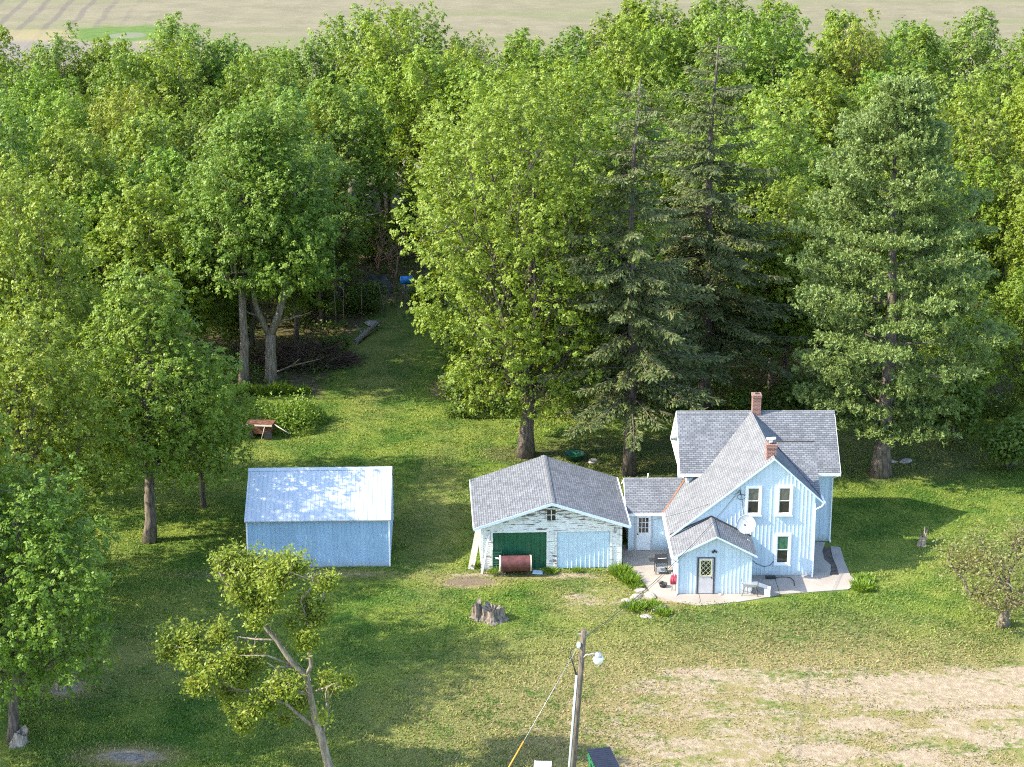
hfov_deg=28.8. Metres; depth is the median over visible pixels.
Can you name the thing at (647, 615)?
flat stone
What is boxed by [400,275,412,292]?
blue drum
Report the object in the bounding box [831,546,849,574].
patio
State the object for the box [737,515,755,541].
satellite dish
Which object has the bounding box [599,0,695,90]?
woodland tree
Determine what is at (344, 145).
woodland tree
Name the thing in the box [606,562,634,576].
garden plant
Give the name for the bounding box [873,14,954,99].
woodland tree
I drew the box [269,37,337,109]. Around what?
woodland tree
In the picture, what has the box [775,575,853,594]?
patio
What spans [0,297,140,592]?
yard tree
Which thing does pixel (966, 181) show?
woodland tree
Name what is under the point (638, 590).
flat stone
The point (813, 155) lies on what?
woodland tree
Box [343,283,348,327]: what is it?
sapling
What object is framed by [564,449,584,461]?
tub
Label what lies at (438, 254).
woodland tree
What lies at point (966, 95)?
woodland tree
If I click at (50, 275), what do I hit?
understory tree
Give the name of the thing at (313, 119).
woodland tree
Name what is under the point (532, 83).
woodland tree
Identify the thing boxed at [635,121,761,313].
woodland tree
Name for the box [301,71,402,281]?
woodland tree
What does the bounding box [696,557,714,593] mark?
door
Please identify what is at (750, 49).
woodland tree
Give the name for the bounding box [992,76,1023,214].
woodland tree
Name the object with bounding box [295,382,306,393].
border plant
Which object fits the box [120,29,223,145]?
woodland tree
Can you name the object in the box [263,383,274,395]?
border plant
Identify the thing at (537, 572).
metal sheet
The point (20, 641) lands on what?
yard tree
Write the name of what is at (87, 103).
woodland tree
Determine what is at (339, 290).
dead tree
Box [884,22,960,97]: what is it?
woodland tree
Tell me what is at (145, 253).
woodland tree
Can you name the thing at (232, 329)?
shrub
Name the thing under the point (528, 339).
maple tree
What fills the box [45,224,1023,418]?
undergrowth
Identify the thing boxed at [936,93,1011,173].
woodland tree
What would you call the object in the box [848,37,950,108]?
woodland tree
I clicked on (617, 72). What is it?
woodland tree
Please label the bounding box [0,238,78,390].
yard tree
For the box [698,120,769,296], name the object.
woodland tree
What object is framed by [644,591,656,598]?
flat stone
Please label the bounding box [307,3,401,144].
woodland tree
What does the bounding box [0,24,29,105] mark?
woodland tree
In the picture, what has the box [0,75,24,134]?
woodland tree
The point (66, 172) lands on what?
woodland tree
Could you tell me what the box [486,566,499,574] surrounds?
garden plant
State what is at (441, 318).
shrub
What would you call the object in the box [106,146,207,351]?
woodland tree
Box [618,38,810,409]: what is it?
spruce tree
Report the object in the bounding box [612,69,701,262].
woodland tree
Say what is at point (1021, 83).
woodland tree
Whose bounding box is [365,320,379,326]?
pale slab
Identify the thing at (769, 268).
understory tree
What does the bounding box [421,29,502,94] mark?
woodland tree
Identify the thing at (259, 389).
border plant
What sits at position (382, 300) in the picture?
sapling
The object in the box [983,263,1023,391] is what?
understory tree
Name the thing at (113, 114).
woodland tree
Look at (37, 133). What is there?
woodland tree
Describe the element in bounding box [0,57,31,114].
woodland tree
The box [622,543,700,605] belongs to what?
patio
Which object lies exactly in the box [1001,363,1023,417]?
shrub
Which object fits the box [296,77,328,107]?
woodland tree
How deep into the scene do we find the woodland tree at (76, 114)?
157.43 m
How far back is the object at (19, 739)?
85.62 m
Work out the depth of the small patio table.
100.55 m
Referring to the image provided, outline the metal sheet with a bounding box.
[532,570,542,573]
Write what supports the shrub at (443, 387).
on the lawn at (396, 335)
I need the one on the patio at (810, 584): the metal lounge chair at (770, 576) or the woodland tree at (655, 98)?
the metal lounge chair at (770, 576)
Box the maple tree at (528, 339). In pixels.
[388,55,672,458]
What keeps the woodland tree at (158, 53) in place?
on the lawn at (396, 335)
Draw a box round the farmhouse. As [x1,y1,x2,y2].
[621,392,840,595]
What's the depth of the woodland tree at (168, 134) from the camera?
150.99 m
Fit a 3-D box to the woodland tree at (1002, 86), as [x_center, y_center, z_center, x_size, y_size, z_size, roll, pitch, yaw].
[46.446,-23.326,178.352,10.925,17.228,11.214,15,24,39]
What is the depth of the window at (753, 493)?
101.77 m
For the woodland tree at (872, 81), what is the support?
on the lawn at (396, 335)
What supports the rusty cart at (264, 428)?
on the lawn at (396, 335)
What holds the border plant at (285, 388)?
on the lawn at (396, 335)
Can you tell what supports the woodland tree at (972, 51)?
on the lawn at (396, 335)
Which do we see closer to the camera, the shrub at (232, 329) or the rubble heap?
the rubble heap
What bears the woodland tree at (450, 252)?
on the lawn at (396, 335)
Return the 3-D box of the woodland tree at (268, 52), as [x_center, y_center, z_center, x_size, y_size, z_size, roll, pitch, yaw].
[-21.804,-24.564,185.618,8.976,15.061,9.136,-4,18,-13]
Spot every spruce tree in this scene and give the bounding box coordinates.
[536,78,734,476]
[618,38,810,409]
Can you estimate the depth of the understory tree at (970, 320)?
121.90 m
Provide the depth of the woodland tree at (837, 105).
155.61 m
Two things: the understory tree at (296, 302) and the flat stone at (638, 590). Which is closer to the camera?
the flat stone at (638, 590)
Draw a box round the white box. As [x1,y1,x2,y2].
[764,587,770,596]
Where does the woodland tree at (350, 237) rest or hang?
on the lawn at (396, 335)
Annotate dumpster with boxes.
[587,747,619,766]
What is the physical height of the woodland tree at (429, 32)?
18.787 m
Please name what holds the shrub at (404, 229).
on the lawn at (396, 335)
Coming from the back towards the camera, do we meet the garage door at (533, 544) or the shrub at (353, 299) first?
the shrub at (353, 299)
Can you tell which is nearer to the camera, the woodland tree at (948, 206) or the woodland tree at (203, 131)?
the woodland tree at (948, 206)
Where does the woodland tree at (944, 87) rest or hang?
on the lawn at (396, 335)
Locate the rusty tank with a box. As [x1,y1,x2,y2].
[499,555,531,576]
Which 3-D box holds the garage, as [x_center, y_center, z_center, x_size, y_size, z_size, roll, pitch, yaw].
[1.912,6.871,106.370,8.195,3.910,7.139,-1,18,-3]
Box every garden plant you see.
[465,558,478,567]
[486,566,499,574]
[541,566,558,574]
[572,566,582,572]
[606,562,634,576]
[618,570,642,583]
[620,597,647,611]
[625,579,645,588]
[641,596,663,609]
[653,605,673,615]
[848,577,877,591]
[854,571,875,580]
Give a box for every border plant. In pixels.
[237,385,248,395]
[247,383,257,393]
[252,384,266,395]
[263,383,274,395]
[265,381,283,393]
[278,380,289,390]
[279,381,294,394]
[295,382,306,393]
[302,385,311,393]
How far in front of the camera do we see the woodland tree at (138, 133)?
143.82 m
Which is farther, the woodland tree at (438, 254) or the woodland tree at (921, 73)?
the woodland tree at (921, 73)
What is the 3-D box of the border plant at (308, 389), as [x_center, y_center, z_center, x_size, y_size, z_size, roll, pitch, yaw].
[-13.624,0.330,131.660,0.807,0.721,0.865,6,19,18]
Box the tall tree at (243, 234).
[170,94,323,385]
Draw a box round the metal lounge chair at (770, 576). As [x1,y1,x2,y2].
[765,575,794,585]
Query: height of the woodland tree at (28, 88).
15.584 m
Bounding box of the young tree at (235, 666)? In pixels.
[145,536,361,766]
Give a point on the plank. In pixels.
(475, 545)
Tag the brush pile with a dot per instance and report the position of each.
(288, 352)
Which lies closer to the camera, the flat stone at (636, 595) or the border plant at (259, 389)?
the flat stone at (636, 595)
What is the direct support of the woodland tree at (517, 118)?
on the lawn at (396, 335)
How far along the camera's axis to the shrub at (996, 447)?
116.93 m
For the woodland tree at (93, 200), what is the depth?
131.73 m
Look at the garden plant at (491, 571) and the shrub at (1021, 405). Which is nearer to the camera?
the garden plant at (491, 571)
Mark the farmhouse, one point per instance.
(778, 469)
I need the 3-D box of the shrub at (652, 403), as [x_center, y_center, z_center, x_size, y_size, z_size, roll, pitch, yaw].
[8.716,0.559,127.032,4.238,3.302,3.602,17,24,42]
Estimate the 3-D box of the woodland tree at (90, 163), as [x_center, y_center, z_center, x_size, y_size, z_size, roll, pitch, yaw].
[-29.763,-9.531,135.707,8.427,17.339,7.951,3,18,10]
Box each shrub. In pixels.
[216,293,255,351]
[283,284,342,321]
[315,332,352,354]
[340,279,388,313]
[351,208,401,260]
[390,200,425,256]
[407,279,432,304]
[420,264,455,312]
[425,371,505,401]
[431,299,475,339]
[436,370,488,415]
[440,314,481,374]
[550,357,594,415]
[616,368,675,419]
[728,386,776,409]
[761,371,832,409]
[823,348,866,403]
[877,366,939,424]
[933,329,984,400]
[946,378,985,447]
[974,411,1023,469]
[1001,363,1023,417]
[1011,395,1023,426]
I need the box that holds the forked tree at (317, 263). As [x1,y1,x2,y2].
[171,85,356,385]
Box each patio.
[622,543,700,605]
[699,575,778,605]
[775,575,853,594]
[813,542,830,574]
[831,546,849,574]
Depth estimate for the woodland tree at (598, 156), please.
137.00 m
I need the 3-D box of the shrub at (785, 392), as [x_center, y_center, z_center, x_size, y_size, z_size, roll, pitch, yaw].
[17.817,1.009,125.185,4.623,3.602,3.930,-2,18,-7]
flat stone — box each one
[630,593,641,599]
[634,588,647,592]
[640,614,651,618]
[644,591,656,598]
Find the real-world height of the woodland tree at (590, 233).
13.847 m
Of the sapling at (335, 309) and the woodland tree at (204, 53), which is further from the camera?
the woodland tree at (204, 53)
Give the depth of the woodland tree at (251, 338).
137.47 m
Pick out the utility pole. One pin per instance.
(598, 658)
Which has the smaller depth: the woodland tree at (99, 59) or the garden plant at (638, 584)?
the garden plant at (638, 584)
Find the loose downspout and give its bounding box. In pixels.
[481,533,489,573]
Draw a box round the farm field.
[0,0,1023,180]
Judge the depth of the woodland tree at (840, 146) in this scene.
151.30 m
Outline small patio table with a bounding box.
[741,579,768,596]
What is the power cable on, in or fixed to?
attached to the utility pole
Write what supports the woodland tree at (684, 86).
on the lawn at (396, 335)
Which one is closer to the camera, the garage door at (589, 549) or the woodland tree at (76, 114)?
the garage door at (589, 549)
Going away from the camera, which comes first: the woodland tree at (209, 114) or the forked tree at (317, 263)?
the forked tree at (317, 263)
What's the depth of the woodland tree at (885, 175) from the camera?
134.35 m
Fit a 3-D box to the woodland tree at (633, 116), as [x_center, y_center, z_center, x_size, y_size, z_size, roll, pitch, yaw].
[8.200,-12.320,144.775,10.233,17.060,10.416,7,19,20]
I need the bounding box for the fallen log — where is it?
[353,320,380,344]
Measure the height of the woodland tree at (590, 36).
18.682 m
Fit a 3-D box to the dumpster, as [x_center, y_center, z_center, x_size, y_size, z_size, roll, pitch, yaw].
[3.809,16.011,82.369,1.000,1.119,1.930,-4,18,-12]
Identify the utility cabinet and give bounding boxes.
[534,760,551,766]
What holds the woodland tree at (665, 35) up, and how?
on the lawn at (396, 335)
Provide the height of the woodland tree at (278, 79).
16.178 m
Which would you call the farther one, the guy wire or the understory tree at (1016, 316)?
the understory tree at (1016, 316)
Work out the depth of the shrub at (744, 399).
126.31 m
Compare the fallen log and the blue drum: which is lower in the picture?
the fallen log
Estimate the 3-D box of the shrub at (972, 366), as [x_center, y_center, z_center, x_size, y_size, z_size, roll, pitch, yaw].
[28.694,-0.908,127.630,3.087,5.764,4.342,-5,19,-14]
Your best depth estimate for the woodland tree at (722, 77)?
170.16 m
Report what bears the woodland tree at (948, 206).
on the lawn at (396, 335)
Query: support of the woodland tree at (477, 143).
on the lawn at (396, 335)
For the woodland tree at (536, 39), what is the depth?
183.25 m
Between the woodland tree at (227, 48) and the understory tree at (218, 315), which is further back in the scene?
the woodland tree at (227, 48)
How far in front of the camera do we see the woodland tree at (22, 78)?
175.47 m
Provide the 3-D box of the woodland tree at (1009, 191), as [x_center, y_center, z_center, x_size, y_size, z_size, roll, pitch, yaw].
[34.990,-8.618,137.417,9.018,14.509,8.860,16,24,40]
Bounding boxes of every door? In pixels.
[493,532,545,568]
[557,531,609,567]
[634,516,652,550]
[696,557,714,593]
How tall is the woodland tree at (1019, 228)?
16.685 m
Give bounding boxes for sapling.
[334,290,339,326]
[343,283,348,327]
[361,286,366,319]
[378,283,385,315]
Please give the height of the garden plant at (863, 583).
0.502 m
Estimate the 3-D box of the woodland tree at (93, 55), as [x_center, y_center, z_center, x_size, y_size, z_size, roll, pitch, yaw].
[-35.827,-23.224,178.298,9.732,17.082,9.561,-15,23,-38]
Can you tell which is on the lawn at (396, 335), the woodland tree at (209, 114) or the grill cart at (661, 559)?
the woodland tree at (209, 114)
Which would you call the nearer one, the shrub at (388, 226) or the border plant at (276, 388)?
the border plant at (276, 388)
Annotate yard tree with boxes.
[0,150,131,495]
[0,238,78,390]
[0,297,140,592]
[0,404,27,601]
[0,446,128,742]
[45,255,252,543]
[139,345,258,507]
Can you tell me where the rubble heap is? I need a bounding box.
[108,753,152,762]
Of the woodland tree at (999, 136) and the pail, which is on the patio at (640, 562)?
the pail
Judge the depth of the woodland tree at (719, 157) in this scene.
144.67 m
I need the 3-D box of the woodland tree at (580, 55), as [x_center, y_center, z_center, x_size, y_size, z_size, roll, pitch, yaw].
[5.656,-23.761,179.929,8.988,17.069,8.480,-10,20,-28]
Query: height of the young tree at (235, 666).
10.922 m
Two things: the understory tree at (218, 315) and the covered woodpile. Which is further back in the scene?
the covered woodpile
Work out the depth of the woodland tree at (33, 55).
185.54 m
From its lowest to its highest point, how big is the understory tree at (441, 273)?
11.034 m
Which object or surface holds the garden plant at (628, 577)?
on the lawn at (396, 335)
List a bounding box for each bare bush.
[364,212,414,270]
[380,234,419,279]
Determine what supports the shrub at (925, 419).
on the lawn at (396, 335)
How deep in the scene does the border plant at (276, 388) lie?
131.56 m
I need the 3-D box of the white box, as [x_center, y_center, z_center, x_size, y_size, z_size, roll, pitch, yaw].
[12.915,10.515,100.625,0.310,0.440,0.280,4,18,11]
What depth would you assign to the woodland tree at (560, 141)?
141.81 m
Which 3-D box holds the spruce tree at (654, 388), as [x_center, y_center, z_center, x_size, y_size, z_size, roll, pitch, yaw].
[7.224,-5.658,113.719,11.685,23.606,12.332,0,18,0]
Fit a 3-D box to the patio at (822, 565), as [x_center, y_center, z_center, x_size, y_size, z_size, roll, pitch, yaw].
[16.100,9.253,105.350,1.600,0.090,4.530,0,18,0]
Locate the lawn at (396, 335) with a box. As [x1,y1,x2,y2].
[0,181,1023,766]
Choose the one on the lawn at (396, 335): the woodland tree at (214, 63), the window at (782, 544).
the woodland tree at (214, 63)
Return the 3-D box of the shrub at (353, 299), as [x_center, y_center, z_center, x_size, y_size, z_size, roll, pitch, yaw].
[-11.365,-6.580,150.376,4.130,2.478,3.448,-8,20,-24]
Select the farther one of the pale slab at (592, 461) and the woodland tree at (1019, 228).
the woodland tree at (1019, 228)
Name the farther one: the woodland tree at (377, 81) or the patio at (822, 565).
the woodland tree at (377, 81)
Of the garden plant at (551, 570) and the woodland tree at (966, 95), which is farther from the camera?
the woodland tree at (966, 95)
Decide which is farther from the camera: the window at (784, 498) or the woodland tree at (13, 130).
the woodland tree at (13, 130)
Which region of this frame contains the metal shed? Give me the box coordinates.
[244,466,393,566]
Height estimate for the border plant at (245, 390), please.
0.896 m
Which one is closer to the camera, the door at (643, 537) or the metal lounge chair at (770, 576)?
the metal lounge chair at (770, 576)
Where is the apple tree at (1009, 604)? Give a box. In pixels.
[917,502,1023,628]
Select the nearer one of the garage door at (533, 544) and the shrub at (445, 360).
the garage door at (533, 544)
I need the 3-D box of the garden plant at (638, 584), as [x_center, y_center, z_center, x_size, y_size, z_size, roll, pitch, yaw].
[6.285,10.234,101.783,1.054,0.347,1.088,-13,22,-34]
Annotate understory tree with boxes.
[35,274,111,378]
[122,309,184,380]
[145,225,246,350]
[255,191,334,341]
[426,187,475,295]
[436,254,525,359]
[528,254,615,361]
[720,232,830,390]
[908,282,1012,432]
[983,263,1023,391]
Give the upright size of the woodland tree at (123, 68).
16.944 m
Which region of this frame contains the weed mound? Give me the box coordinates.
[229,387,328,437]
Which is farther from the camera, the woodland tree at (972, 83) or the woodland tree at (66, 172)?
the woodland tree at (972, 83)
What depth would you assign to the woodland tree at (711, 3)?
183.52 m
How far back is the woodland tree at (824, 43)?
173.25 m
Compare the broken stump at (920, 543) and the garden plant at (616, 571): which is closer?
the garden plant at (616, 571)
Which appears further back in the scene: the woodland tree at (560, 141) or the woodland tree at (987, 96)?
the woodland tree at (987, 96)
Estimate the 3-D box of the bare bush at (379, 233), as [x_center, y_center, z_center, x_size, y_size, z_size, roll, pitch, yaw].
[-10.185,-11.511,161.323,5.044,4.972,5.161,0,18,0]
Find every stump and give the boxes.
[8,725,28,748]
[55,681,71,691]
[469,599,509,625]
[917,527,927,547]
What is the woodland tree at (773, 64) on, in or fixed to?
on the lawn at (396, 335)
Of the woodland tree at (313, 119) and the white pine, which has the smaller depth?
the white pine
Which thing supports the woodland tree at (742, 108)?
on the lawn at (396, 335)
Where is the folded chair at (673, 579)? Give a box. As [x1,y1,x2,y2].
[670,572,676,590]
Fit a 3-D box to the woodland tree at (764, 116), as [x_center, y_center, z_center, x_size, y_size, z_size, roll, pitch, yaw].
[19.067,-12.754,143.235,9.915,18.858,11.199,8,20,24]
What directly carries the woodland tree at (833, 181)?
on the lawn at (396, 335)
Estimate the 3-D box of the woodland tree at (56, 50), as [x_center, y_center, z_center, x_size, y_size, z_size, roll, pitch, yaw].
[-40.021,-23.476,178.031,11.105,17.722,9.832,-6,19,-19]
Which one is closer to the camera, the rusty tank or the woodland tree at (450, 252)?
the rusty tank
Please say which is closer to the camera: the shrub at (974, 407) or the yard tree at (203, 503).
the yard tree at (203, 503)
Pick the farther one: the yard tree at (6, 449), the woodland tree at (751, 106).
the woodland tree at (751, 106)
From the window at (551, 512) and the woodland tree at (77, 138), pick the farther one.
the woodland tree at (77, 138)
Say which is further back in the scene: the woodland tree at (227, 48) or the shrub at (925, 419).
the woodland tree at (227, 48)
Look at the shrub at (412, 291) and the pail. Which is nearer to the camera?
the pail
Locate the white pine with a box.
[771,74,1023,479]
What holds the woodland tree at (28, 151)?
on the lawn at (396, 335)
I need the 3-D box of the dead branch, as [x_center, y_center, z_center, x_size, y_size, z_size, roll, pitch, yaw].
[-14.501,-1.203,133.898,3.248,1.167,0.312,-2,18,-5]
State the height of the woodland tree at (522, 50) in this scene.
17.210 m
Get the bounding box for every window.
[545,507,557,521]
[745,485,761,516]
[773,533,791,565]
[775,485,792,516]
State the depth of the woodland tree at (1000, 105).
169.61 m
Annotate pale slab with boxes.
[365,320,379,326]
[588,458,597,464]
[899,458,911,463]
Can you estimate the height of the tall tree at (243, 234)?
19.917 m
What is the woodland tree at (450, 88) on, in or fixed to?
on the lawn at (396, 335)
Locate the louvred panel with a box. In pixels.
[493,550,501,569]
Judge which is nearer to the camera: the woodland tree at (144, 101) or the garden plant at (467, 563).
the garden plant at (467, 563)
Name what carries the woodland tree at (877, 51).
on the lawn at (396, 335)
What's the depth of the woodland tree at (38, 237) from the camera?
129.67 m
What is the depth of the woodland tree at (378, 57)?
173.09 m
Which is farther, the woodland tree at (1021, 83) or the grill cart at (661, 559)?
the woodland tree at (1021, 83)
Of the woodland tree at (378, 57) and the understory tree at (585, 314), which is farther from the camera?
the woodland tree at (378, 57)
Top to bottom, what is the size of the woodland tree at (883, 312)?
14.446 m
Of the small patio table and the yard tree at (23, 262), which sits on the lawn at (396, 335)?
the yard tree at (23, 262)
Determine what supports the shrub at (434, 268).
on the lawn at (396, 335)
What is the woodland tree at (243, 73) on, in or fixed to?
on the lawn at (396, 335)
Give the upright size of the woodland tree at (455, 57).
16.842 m
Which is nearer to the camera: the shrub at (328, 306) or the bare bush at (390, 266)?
the shrub at (328, 306)
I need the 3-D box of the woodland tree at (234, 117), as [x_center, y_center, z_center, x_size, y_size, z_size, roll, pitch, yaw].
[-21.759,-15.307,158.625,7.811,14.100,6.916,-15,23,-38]
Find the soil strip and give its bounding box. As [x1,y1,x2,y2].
[822,547,838,574]
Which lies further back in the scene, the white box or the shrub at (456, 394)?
the shrub at (456, 394)
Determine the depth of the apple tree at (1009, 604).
96.16 m
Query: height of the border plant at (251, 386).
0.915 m
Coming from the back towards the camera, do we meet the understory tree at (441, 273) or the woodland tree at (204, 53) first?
the woodland tree at (204, 53)
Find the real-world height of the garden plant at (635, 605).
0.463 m
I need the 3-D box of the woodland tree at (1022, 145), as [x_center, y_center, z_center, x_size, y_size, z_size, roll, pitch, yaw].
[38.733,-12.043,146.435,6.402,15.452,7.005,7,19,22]
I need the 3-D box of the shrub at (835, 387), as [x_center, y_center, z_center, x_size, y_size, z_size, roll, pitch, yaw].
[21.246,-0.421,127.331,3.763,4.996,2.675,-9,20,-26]
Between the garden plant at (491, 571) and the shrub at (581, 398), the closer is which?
the garden plant at (491, 571)
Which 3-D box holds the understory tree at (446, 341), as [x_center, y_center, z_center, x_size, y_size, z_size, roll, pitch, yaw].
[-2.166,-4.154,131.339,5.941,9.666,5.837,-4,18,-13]
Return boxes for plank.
[468,530,480,569]
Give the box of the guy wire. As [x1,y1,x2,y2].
[508,649,576,766]
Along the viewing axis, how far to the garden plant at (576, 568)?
103.52 m
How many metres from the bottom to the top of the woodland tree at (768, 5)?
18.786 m
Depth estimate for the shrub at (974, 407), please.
120.58 m
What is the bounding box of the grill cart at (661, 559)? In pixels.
[648,554,668,574]
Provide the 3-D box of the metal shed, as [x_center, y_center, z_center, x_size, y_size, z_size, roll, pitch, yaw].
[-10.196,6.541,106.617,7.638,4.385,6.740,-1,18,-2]
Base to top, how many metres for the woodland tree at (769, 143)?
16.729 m
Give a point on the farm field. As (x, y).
(253, 23)
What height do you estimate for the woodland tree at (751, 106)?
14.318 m
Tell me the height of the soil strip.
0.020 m
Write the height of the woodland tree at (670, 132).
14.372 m
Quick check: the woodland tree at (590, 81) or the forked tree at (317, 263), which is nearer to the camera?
the forked tree at (317, 263)
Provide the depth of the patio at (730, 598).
100.70 m
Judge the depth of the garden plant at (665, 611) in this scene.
98.58 m
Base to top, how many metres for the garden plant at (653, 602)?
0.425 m
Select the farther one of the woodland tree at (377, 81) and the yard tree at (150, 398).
the woodland tree at (377, 81)
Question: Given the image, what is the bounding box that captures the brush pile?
[235,321,371,372]
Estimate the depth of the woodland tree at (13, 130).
134.03 m
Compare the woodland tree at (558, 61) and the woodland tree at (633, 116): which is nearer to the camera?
the woodland tree at (633, 116)
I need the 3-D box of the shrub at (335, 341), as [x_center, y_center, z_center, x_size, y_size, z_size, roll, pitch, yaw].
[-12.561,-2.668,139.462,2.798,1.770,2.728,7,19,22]
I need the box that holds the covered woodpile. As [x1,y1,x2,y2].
[360,274,394,292]
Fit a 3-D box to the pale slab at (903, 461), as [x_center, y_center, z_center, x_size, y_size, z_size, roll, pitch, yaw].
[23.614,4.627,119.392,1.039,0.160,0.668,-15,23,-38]
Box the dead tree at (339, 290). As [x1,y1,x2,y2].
[328,179,387,309]
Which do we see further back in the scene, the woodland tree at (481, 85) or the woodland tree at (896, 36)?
the woodland tree at (896, 36)
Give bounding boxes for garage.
[469,455,630,569]
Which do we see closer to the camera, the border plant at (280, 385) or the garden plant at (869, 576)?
the garden plant at (869, 576)
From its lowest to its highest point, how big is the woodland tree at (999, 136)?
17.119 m
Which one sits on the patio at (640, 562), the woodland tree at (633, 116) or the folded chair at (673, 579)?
the folded chair at (673, 579)
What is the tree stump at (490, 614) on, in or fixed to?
on the lawn at (396, 335)
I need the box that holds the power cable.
[587,491,739,636]
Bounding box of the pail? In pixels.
[658,581,666,587]
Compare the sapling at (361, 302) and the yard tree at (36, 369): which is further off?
the sapling at (361, 302)
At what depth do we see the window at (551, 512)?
103.05 m
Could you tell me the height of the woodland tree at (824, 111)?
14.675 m
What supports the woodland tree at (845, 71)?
on the lawn at (396, 335)
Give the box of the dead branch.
[277,358,319,371]
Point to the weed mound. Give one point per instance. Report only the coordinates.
(292, 417)
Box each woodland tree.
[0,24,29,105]
[0,55,43,116]
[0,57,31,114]
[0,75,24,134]
[0,88,57,273]
[0,89,68,276]
[0,172,65,299]
[2,60,89,149]
[2,124,52,192]
[6,20,110,106]
[9,85,110,157]
[14,45,66,101]
[23,119,132,350]
[25,88,120,146]
[28,125,107,213]
[32,138,109,281]
[48,169,164,344]
[64,30,162,118]
[72,34,138,97]
[75,166,222,358]
[76,85,172,168]
[77,41,188,134]
[90,111,191,258]
[92,80,176,146]
[97,101,209,224]
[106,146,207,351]
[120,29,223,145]
[135,11,224,128]
[153,36,190,110]
[161,116,232,283]
[176,85,234,152]
[179,40,255,131]
[188,134,286,352]
[190,33,266,121]
[202,45,291,132]
[206,102,274,158]
[253,63,307,138]
[254,40,307,80]
[265,77,355,219]
[265,98,355,220]
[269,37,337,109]
[277,134,376,323]
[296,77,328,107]
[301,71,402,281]
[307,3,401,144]
[321,103,365,250]
[334,0,438,220]
[337,58,420,212]
[346,0,466,200]
[361,42,470,254]
[405,38,510,155]
[412,103,552,357]
[413,65,488,196]
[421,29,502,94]
[440,128,578,358]
[443,68,549,175]
[451,114,526,189]
[456,91,534,184]
[480,34,554,88]
[482,27,566,100]
[492,68,560,135]
[530,25,627,110]
[532,52,644,158]
[534,115,664,340]
[535,120,588,180]
[546,54,612,124]
[562,188,651,382]
[576,0,672,107]
[579,15,679,126]
[579,100,682,254]
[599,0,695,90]
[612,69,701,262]
[626,23,693,137]
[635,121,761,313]
[643,114,698,243]
[653,58,743,137]
[659,0,786,126]
[668,130,749,309]
[669,0,765,78]
[671,49,776,136]
[676,105,764,199]
[694,118,828,343]
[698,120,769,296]
[700,3,831,136]
[710,30,810,132]
[713,78,833,253]
[725,83,786,150]
[728,171,852,385]
[744,0,811,77]
[752,61,863,216]
[762,128,842,253]
[780,86,855,159]
[801,5,874,104]
[802,8,910,108]
[811,178,942,382]
[814,119,905,241]
[815,128,914,254]
[831,36,896,80]
[832,153,900,335]
[838,58,897,125]
[841,65,943,161]
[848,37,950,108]
[864,175,975,363]
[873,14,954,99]
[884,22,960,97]
[899,99,1023,329]
[926,50,1014,217]
[932,6,1019,121]
[934,71,1015,221]
[935,141,1018,301]
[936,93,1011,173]
[955,74,1013,124]
[955,75,997,119]
[966,27,1023,124]
[973,156,1023,355]
[986,185,1023,321]
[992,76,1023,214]
[992,81,1021,128]
[996,71,1023,164]
[1009,140,1023,251]
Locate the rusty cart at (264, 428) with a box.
[244,419,289,439]
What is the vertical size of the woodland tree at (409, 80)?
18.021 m
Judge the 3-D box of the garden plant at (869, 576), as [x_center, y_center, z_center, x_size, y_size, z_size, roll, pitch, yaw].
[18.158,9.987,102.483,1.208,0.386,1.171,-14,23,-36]
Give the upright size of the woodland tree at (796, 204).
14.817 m
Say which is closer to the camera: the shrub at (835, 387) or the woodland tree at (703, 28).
the shrub at (835, 387)
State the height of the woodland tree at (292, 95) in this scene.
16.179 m
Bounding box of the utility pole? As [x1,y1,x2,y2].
[568,629,603,766]

